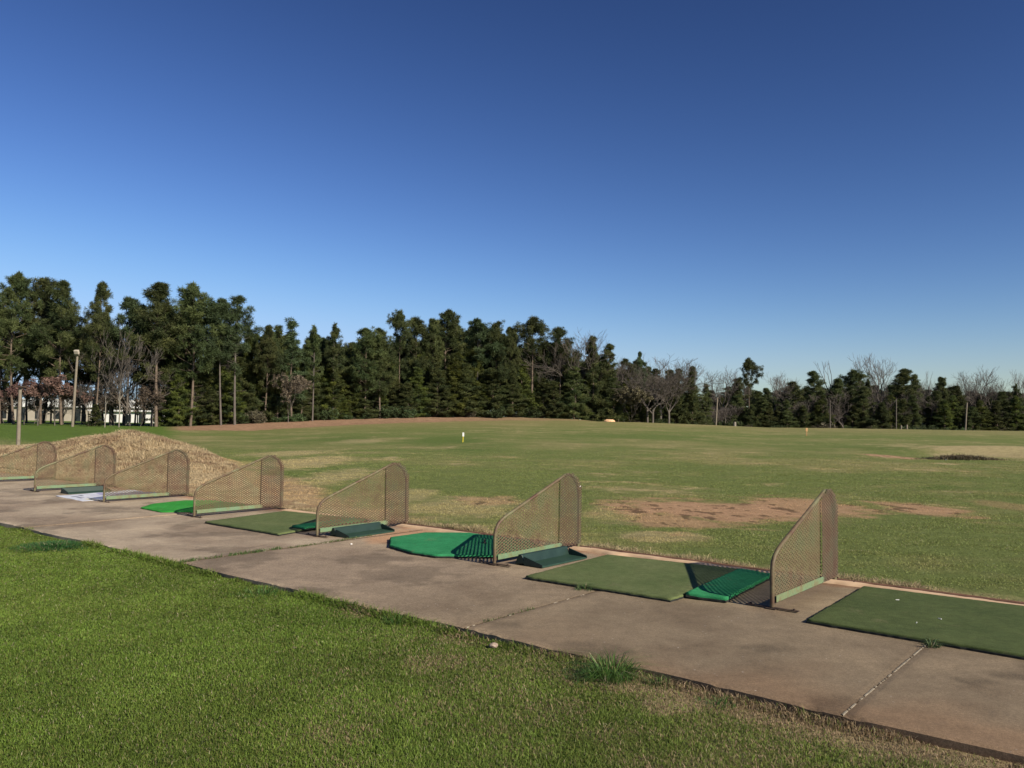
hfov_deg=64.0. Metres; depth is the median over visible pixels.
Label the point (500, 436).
ground
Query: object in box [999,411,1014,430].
conifer tree
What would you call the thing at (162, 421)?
conifer tree
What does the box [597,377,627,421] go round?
conifer tree
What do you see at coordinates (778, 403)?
pine tree
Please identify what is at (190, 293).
pine tree
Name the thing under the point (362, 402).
conifer tree
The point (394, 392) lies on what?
conifer tree
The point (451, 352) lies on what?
pine tree
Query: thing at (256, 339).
pine tree
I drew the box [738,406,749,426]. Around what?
conifer tree
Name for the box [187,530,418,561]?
joint filler
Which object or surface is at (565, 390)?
conifer tree
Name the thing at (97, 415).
conifer tree
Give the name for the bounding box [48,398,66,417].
bare tree
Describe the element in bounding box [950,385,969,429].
conifer tree
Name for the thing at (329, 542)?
grass tuft
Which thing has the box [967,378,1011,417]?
bare tree
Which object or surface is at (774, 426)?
shrub
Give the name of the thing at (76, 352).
lamp post
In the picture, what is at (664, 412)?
conifer tree
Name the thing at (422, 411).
shrub
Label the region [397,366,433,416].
conifer tree
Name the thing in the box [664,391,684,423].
conifer tree
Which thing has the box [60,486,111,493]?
ball tray
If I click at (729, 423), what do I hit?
shrub
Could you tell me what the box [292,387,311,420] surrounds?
conifer tree
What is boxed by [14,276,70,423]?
pine tree
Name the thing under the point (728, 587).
turf strip
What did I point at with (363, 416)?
shrub
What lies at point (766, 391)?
pine tree
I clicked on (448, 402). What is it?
conifer tree
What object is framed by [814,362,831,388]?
dead tree
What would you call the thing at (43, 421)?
pine tree
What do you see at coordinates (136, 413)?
bare tree
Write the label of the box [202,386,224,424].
conifer tree
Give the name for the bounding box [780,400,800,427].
conifer tree
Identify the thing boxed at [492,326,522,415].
pine tree
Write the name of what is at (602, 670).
grass tuft
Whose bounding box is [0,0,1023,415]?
sky
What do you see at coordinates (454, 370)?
conifer tree
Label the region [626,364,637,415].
pine tree
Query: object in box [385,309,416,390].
pine tree
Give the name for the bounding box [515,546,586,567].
ball tray
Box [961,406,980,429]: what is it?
conifer tree
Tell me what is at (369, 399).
pine tree
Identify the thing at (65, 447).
dry grass
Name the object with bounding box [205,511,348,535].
turf mat
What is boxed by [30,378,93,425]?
red leaved tree
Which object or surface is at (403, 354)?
pine tree
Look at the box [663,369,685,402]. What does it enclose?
pine tree
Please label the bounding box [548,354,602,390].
bare tree
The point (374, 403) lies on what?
conifer tree
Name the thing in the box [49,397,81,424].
bare tree
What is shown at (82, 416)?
bare tree
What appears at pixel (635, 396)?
brown leaved tree
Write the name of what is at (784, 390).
bare tree
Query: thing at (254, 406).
conifer tree
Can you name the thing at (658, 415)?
conifer tree
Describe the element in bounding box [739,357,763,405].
pine tree
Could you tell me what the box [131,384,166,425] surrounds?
brown leaved tree
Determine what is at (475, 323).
pine tree
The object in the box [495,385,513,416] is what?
conifer tree
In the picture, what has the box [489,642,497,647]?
stone
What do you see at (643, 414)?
conifer tree
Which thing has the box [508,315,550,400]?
pine tree
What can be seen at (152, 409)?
bare tree
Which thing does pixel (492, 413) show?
shrub
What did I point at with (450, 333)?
pine tree
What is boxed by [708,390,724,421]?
conifer tree
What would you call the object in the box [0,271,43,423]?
pine tree
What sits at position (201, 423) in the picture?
shrub
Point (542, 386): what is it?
conifer tree
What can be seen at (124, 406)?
bare tree
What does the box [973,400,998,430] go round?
conifer tree
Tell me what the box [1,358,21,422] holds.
bare tree
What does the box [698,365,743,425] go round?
bare tree
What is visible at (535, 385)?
pine tree
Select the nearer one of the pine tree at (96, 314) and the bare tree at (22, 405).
the pine tree at (96, 314)
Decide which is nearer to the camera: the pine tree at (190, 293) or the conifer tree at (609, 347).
the pine tree at (190, 293)
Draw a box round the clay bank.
[282,509,1023,605]
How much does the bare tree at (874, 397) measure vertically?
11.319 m
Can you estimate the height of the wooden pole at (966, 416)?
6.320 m
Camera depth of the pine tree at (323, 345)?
114.25 m
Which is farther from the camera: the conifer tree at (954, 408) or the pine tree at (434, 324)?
the conifer tree at (954, 408)
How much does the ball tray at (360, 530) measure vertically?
0.110 m
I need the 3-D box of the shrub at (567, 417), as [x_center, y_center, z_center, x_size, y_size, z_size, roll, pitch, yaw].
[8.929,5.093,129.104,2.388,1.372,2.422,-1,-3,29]
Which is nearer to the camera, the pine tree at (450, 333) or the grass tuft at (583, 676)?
the grass tuft at (583, 676)
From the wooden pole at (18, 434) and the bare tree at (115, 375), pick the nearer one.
the wooden pole at (18, 434)
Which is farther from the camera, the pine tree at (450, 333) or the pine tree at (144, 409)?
the pine tree at (450, 333)
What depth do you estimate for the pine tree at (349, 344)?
135.59 m
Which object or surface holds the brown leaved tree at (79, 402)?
on the ground at (500, 436)
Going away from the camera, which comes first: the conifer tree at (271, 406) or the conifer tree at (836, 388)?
the conifer tree at (271, 406)
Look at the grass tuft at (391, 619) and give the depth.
6.62 m
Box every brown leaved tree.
[1,382,16,417]
[1,386,17,409]
[1,393,9,422]
[23,380,58,423]
[24,397,54,423]
[62,389,91,422]
[85,386,108,414]
[95,387,134,425]
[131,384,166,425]
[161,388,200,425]
[611,384,653,421]
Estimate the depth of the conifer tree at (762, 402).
169.14 m
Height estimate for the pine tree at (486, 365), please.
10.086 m
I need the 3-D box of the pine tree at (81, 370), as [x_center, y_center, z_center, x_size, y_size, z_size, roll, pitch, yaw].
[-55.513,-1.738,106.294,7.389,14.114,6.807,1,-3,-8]
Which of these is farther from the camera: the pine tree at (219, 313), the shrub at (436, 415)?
the shrub at (436, 415)
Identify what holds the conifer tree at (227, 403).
on the ground at (500, 436)
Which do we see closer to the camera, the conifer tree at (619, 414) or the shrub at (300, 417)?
the shrub at (300, 417)
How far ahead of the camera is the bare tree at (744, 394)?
187.57 m
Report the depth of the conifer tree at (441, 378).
121.74 m
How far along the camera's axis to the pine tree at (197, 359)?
107.75 m
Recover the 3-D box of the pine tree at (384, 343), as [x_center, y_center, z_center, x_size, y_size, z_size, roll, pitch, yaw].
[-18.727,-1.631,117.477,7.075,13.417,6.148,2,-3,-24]
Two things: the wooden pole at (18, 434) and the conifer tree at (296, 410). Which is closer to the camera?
the wooden pole at (18, 434)
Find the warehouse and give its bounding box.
[3,399,141,420]
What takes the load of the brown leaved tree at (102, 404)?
on the ground at (500, 436)
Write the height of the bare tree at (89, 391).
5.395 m
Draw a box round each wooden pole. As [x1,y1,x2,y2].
[14,386,26,445]
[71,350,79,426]
[715,397,717,424]
[829,401,830,427]
[896,399,896,428]
[965,403,967,429]
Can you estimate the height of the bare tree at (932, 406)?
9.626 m
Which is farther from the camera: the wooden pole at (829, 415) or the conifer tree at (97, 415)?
the wooden pole at (829, 415)
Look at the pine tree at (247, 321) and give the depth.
97.36 m
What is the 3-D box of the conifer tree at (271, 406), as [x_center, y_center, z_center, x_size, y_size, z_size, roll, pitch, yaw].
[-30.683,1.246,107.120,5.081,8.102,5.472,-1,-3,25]
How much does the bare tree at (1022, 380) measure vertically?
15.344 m
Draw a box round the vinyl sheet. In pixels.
[58,490,154,500]
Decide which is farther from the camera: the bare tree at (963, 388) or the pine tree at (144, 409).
the bare tree at (963, 388)
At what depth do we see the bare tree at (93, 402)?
98.13 m
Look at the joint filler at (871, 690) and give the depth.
5.12 m
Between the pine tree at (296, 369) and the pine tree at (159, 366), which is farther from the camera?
the pine tree at (296, 369)
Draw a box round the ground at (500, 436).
[0,416,1023,767]
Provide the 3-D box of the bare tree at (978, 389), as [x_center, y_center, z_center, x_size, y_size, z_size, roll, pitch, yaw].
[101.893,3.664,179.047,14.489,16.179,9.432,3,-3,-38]
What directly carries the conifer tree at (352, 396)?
on the ground at (500, 436)
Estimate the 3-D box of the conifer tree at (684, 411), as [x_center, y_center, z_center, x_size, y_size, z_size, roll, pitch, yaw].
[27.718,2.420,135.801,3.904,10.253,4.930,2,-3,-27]
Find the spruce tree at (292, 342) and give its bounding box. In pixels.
[268,317,309,421]
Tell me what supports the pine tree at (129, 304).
on the ground at (500, 436)
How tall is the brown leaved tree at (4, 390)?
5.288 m
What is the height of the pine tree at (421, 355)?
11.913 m
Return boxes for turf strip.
[292,518,367,529]
[686,568,769,602]
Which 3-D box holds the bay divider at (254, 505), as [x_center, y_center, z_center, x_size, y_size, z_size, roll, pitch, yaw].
[-4.529,1.669,13.658,0.460,0.946,1.700,-1,-3,39]
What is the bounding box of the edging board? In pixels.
[402,523,1023,603]
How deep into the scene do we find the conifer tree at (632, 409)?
133.68 m
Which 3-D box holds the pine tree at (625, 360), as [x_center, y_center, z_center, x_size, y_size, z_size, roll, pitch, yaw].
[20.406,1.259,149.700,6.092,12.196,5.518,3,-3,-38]
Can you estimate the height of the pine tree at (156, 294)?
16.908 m
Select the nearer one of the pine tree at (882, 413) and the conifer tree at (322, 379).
the conifer tree at (322, 379)
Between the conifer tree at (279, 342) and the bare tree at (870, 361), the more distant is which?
the bare tree at (870, 361)
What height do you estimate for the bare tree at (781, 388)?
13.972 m
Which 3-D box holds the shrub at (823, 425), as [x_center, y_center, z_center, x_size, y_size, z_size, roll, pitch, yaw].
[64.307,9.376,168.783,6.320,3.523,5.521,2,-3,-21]
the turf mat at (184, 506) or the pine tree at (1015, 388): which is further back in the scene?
the pine tree at (1015, 388)
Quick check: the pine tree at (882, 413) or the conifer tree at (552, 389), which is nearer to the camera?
the conifer tree at (552, 389)
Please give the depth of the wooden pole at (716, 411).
127.87 m
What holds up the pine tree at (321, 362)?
on the ground at (500, 436)
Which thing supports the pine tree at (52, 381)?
on the ground at (500, 436)
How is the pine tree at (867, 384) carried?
on the ground at (500, 436)
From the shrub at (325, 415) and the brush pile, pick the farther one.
the shrub at (325, 415)
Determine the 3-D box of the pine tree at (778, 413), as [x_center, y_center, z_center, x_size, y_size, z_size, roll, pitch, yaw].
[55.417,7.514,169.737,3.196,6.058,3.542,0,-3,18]
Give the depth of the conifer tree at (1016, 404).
174.10 m
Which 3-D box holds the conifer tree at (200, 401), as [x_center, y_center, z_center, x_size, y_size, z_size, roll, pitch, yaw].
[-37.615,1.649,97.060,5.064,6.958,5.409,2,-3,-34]
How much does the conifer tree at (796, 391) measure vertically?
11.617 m
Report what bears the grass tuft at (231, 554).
on the pavement
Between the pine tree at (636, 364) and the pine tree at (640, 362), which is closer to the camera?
the pine tree at (640, 362)
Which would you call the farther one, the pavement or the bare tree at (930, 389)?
the bare tree at (930, 389)
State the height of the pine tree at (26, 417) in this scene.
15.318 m
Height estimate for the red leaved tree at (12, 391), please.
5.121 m
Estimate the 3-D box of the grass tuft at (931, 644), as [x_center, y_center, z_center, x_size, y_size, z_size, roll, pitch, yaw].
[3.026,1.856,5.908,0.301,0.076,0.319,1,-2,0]
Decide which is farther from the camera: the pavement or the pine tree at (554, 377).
the pine tree at (554, 377)
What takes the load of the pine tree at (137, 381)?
on the ground at (500, 436)
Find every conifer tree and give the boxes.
[83,404,102,425]
[139,358,189,425]
[158,369,198,426]
[179,362,221,425]
[182,369,215,425]
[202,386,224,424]
[207,358,246,415]
[215,375,247,424]
[221,357,260,420]
[238,362,263,419]
[251,374,279,422]
[254,324,293,422]
[265,365,297,421]
[275,389,304,420]
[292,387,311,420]
[294,363,331,419]
[305,370,339,419]
[320,357,352,419]
[334,393,351,419]
[341,382,366,418]
[350,386,380,418]
[366,381,380,417]
[374,395,392,417]
[377,375,404,417]
[395,382,420,416]
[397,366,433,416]
[420,388,435,416]
[421,362,458,417]
[438,388,453,417]
[440,351,478,416]
[452,363,485,416]
[472,391,486,416]
[476,383,495,416]
[477,367,509,415]
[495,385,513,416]
[502,369,529,416]
[510,355,542,417]
[521,392,541,416]
[530,377,560,417]
[541,381,568,416]
[555,366,590,418]
[555,369,577,413]
[574,373,604,419]
[576,335,606,420]
[586,374,616,420]
[589,343,623,420]
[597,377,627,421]
[614,379,635,421]
[625,386,643,421]
[633,401,650,422]
[645,400,664,422]
[650,393,675,421]
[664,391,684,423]
[667,369,692,423]
[678,366,710,423]
[691,401,703,424]
[698,385,713,424]
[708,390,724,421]
[722,394,744,425]
[724,378,754,423]
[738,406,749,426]
[750,391,763,426]
[753,397,779,427]
[761,402,775,426]
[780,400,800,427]
[784,381,805,425]
[792,405,815,427]
[797,387,812,404]
[803,371,827,422]
[824,378,851,427]
[838,400,865,428]
[847,386,885,428]
[873,391,884,419]
[881,395,905,428]
[889,368,927,427]
[890,400,906,428]
[892,399,914,428]
[902,395,921,427]
[906,374,924,426]
[924,390,945,429]
[929,400,957,429]
[946,395,967,428]
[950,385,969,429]
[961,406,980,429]
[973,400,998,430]
[985,401,1016,430]
[992,391,1012,427]
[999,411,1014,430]
[1003,396,1023,430]
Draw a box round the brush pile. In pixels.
[915,453,1012,460]
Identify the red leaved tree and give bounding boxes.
[0,378,42,424]
[22,374,72,425]
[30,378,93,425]
[271,372,313,421]
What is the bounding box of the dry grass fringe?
[59,477,1021,601]
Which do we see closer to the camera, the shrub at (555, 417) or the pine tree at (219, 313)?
the pine tree at (219, 313)
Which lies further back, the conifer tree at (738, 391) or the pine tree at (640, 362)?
the conifer tree at (738, 391)
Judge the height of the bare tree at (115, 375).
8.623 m
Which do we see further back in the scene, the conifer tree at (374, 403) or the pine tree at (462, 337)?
the pine tree at (462, 337)
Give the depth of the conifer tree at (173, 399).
94.37 m
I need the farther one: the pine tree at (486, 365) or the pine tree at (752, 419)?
the pine tree at (752, 419)
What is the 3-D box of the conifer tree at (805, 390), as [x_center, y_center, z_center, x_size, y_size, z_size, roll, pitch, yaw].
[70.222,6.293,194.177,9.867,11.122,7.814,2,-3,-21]
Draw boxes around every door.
[75,409,80,420]
[139,413,145,422]
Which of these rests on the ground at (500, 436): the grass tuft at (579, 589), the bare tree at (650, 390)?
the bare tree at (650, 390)
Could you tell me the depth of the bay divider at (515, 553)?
9.74 m
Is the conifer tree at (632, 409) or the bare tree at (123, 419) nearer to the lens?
the bare tree at (123, 419)
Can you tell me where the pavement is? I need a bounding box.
[0,472,1023,764]
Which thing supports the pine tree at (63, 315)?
on the ground at (500, 436)
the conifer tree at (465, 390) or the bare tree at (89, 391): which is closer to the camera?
the bare tree at (89, 391)
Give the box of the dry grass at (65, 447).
[0,429,383,518]
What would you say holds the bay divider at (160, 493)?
on the pavement
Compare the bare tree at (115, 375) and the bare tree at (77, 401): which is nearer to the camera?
the bare tree at (115, 375)
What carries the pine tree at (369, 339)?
on the ground at (500, 436)
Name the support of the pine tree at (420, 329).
on the ground at (500, 436)
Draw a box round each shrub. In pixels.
[180,415,199,425]
[194,419,213,425]
[230,413,250,423]
[245,410,267,423]
[271,417,284,421]
[280,415,297,421]
[289,413,306,421]
[307,410,324,420]
[319,407,338,419]
[343,415,353,419]
[355,412,370,418]
[373,405,401,418]
[398,405,416,417]
[414,407,432,416]
[431,406,444,416]
[464,408,476,416]
[482,408,505,418]
[520,407,543,417]
[549,412,567,418]
[562,414,572,418]
[723,419,743,425]
[768,424,786,427]
[811,421,837,427]
[915,424,937,429]
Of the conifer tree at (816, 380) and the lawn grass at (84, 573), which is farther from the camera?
the conifer tree at (816, 380)
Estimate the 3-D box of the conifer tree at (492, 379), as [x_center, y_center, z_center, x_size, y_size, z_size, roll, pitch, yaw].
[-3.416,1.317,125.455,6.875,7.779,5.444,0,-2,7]
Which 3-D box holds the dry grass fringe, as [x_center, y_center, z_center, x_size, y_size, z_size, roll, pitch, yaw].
[-1.319,2.091,12.476,26.073,0.180,0.714,-1,-3,40]
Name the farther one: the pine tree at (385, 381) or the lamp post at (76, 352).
the pine tree at (385, 381)
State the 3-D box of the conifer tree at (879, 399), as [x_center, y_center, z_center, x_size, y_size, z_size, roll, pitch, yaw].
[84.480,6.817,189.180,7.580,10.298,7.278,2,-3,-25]
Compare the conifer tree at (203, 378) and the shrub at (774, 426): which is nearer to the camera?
the conifer tree at (203, 378)
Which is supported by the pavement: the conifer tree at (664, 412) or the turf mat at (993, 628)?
the turf mat at (993, 628)
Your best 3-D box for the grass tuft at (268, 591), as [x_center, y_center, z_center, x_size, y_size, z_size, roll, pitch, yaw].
[-2.287,1.926,7.659,0.672,0.098,0.699,2,-3,-22]
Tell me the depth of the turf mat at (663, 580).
8.26 m
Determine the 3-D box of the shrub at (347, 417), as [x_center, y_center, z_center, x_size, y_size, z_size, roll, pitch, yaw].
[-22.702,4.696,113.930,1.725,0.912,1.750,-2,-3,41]
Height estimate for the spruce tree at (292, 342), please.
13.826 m
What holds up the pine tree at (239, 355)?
on the ground at (500, 436)
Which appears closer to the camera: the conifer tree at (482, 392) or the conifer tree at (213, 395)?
the conifer tree at (213, 395)
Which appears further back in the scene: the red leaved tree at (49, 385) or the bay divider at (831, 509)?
the red leaved tree at (49, 385)
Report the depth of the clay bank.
9.31 m
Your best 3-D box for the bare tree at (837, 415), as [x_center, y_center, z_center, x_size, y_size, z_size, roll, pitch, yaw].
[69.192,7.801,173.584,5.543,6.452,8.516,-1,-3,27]
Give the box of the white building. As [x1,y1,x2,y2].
[89,410,153,422]
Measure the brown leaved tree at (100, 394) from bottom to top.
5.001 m
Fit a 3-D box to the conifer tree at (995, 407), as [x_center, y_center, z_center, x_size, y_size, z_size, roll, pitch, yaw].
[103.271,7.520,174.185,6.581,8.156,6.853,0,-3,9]
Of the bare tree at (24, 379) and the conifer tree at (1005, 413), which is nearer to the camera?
the bare tree at (24, 379)
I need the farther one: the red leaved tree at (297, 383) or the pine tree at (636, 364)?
the pine tree at (636, 364)
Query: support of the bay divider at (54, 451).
on the pavement
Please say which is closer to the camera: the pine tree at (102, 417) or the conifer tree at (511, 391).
the pine tree at (102, 417)
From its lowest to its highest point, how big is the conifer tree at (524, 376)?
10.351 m
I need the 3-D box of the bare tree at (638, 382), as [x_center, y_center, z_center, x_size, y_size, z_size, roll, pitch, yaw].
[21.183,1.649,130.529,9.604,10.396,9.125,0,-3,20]
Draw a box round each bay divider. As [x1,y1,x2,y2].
[0,441,57,479]
[30,445,116,491]
[98,449,192,502]
[187,455,287,517]
[306,462,417,536]
[478,473,591,566]
[746,488,854,611]
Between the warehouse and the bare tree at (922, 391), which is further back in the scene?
the bare tree at (922, 391)
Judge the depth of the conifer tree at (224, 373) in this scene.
101.98 m
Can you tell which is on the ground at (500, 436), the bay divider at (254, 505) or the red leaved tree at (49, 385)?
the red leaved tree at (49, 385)
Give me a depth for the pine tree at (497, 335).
126.12 m
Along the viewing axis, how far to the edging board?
8.91 m
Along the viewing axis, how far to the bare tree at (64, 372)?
100.14 m
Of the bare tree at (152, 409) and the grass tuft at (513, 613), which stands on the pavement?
the grass tuft at (513, 613)
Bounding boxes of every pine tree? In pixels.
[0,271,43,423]
[0,319,36,423]
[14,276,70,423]
[22,299,79,423]
[23,308,35,422]
[27,279,95,424]
[43,336,70,423]
[58,326,103,423]
[71,323,106,404]
[75,281,120,416]
[83,312,116,423]
[104,281,204,426]
[108,346,131,424]
[111,295,150,425]
[130,359,144,424]
[131,314,176,391]
[132,304,190,415]
[132,355,152,424]
[164,280,231,425]
[172,299,217,373]
[186,351,214,369]
[188,297,246,424]
[203,325,237,384]
[209,294,265,424]
[223,341,251,386]
[240,335,265,397]
[243,334,262,395]
[246,324,284,422]
[247,336,270,397]
[284,338,300,402]
[300,342,324,403]
[301,325,323,420]
[313,337,341,398]
[322,323,347,418]
[336,349,351,413]
[342,327,387,408]
[343,341,355,348]
[344,346,360,411]
[345,346,373,409]
[359,326,404,417]
[375,349,398,407]
[383,351,404,406]
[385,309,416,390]
[397,339,426,408]
[397,348,406,404]
[401,315,448,386]
[404,341,438,393]
[417,318,444,386]
[429,309,469,382]
[441,341,458,391]
[450,346,475,395]
[458,331,471,349]
[460,318,505,379]
[465,326,479,343]
[469,319,512,394]
[469,342,493,397]
[481,355,492,375]
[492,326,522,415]
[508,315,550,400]
[519,352,539,402]
[523,338,534,351]
[533,347,554,417]
[538,326,578,407]
[548,342,562,399]
[620,358,629,380]
[625,359,649,411]
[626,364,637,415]
[633,351,647,415]
[641,372,655,412]
[647,388,658,419]
[650,368,660,382]
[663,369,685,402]
[715,397,729,416]
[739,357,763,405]
[742,386,755,407]
[744,405,759,426]
[753,388,776,408]
[773,406,785,426]
[774,393,787,426]
[805,399,817,427]
[812,395,835,425]
[826,387,847,422]
[836,369,872,395]
[843,390,865,421]
[863,379,874,414]
[874,402,892,428]
[884,384,907,411]
[919,396,936,424]
[932,376,951,410]
[968,392,992,426]
[1009,384,1023,414]
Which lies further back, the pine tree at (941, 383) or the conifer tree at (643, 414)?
the pine tree at (941, 383)
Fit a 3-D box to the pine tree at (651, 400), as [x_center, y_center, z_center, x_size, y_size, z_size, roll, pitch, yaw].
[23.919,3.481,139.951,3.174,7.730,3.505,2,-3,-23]
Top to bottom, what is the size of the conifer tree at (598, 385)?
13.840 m
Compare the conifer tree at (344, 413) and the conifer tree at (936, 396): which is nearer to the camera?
the conifer tree at (344, 413)
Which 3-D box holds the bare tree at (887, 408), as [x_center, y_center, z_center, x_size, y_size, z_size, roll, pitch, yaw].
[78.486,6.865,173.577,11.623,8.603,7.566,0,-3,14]
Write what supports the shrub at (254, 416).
on the ground at (500, 436)
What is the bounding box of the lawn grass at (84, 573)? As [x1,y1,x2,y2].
[0,525,1023,767]
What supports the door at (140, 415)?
in the white building
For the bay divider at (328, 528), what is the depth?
11.76 m
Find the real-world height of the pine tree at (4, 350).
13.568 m
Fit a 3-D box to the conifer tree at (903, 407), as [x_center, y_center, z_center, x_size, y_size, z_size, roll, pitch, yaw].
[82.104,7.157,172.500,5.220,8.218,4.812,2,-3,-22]
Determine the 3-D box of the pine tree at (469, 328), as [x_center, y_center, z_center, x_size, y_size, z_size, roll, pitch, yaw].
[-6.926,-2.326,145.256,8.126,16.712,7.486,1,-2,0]
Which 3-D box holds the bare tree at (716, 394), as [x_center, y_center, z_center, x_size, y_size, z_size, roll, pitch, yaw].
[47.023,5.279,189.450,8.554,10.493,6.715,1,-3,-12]
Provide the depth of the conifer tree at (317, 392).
110.99 m
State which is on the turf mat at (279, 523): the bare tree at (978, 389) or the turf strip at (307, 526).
the turf strip at (307, 526)
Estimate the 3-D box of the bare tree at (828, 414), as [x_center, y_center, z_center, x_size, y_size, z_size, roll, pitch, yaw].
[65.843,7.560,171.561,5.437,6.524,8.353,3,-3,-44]
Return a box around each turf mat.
[140,500,243,512]
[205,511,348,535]
[389,532,538,557]
[525,554,759,601]
[806,586,1023,659]
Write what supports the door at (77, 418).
in the warehouse
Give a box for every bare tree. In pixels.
[1,318,38,422]
[1,321,22,422]
[1,331,38,386]
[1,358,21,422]
[5,317,94,419]
[13,398,31,421]
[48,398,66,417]
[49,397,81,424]
[64,322,120,423]
[69,391,85,424]
[71,327,136,425]
[77,382,102,417]
[81,337,144,424]
[85,348,134,424]
[91,341,138,426]
[95,364,141,425]
[95,387,137,415]
[101,324,163,426]
[129,386,147,425]
[140,367,184,426]
[520,327,611,418]
[525,345,562,383]
[526,360,557,417]
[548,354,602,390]
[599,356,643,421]
[612,362,675,422]
[631,373,675,422]
[635,353,725,418]
[643,368,694,422]
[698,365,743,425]
[700,386,728,404]
[704,409,733,423]
[710,407,734,425]
[722,405,745,420]
[726,375,754,405]
[762,371,801,421]
[769,382,805,403]
[788,399,815,424]
[796,391,851,426]
[814,405,843,425]
[830,406,849,427]
[845,354,895,418]
[845,384,898,414]
[858,397,911,424]
[873,377,893,396]
[886,378,928,397]
[901,393,944,426]
[922,380,949,397]
[947,376,978,407]
[949,365,1000,412]
[956,377,981,399]
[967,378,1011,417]
[1009,369,1023,403]
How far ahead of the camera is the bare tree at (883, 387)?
195.91 m
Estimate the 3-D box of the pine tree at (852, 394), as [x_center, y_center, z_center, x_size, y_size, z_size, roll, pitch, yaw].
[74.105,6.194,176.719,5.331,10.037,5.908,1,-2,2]
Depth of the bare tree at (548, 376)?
129.10 m
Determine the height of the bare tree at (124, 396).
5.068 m
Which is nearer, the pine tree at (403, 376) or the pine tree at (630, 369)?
the pine tree at (403, 376)
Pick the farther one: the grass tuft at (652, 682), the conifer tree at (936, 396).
the conifer tree at (936, 396)
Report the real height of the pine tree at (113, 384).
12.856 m
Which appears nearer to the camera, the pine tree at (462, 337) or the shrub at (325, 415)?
the shrub at (325, 415)
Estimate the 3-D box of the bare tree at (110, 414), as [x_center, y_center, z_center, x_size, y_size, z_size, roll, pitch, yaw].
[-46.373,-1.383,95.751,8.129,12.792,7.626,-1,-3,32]
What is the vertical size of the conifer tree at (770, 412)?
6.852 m
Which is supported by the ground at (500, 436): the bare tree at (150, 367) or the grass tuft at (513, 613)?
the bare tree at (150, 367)
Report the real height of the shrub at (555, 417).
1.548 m
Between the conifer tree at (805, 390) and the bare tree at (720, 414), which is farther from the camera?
the conifer tree at (805, 390)
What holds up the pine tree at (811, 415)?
on the ground at (500, 436)
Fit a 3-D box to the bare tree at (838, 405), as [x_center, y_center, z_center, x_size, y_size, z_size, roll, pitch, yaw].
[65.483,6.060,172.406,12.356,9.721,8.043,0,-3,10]
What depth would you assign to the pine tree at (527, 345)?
149.12 m
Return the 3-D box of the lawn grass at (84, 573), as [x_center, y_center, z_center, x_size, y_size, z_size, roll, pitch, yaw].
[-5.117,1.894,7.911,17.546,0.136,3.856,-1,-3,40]
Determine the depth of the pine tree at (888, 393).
187.93 m
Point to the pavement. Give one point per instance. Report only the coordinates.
(960, 700)
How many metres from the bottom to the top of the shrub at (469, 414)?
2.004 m
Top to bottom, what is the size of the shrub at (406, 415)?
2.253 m
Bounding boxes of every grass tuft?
[8,539,90,552]
[179,547,280,562]
[230,583,291,600]
[283,534,375,548]
[376,609,411,626]
[483,606,535,621]
[544,647,666,688]
[558,664,618,686]
[573,583,594,590]
[636,674,673,689]
[695,692,739,710]
[919,637,950,647]
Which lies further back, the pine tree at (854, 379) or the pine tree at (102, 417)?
the pine tree at (854, 379)
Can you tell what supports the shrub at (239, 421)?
on the ground at (500, 436)
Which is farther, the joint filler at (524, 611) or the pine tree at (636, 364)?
the pine tree at (636, 364)
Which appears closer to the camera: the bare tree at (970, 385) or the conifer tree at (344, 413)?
the conifer tree at (344, 413)
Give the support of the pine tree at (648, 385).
on the ground at (500, 436)
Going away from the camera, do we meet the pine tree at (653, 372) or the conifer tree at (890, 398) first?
the pine tree at (653, 372)
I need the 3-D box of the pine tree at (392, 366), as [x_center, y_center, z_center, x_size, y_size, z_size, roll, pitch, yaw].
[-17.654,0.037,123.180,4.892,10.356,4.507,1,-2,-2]
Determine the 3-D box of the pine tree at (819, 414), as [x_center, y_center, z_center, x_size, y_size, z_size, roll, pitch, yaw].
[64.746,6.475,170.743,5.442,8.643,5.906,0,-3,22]
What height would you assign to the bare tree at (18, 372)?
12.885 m
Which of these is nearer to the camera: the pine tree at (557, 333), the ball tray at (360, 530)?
the ball tray at (360, 530)
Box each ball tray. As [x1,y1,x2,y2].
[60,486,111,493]
[330,522,394,537]
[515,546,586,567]
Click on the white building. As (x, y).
(140, 415)
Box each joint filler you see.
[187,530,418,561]
[464,591,595,628]
[843,644,926,715]
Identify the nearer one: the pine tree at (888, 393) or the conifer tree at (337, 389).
the conifer tree at (337, 389)
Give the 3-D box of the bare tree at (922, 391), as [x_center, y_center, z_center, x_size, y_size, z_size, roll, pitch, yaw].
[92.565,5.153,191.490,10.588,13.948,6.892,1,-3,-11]
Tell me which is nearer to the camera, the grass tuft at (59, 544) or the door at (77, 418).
the grass tuft at (59, 544)
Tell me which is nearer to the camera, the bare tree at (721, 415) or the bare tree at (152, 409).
the bare tree at (152, 409)
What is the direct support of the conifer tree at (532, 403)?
on the ground at (500, 436)
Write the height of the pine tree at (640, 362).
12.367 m
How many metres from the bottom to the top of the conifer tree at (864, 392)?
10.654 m
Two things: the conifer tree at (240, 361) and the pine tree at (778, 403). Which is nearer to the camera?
the conifer tree at (240, 361)
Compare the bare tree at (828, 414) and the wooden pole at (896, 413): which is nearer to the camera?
the wooden pole at (896, 413)

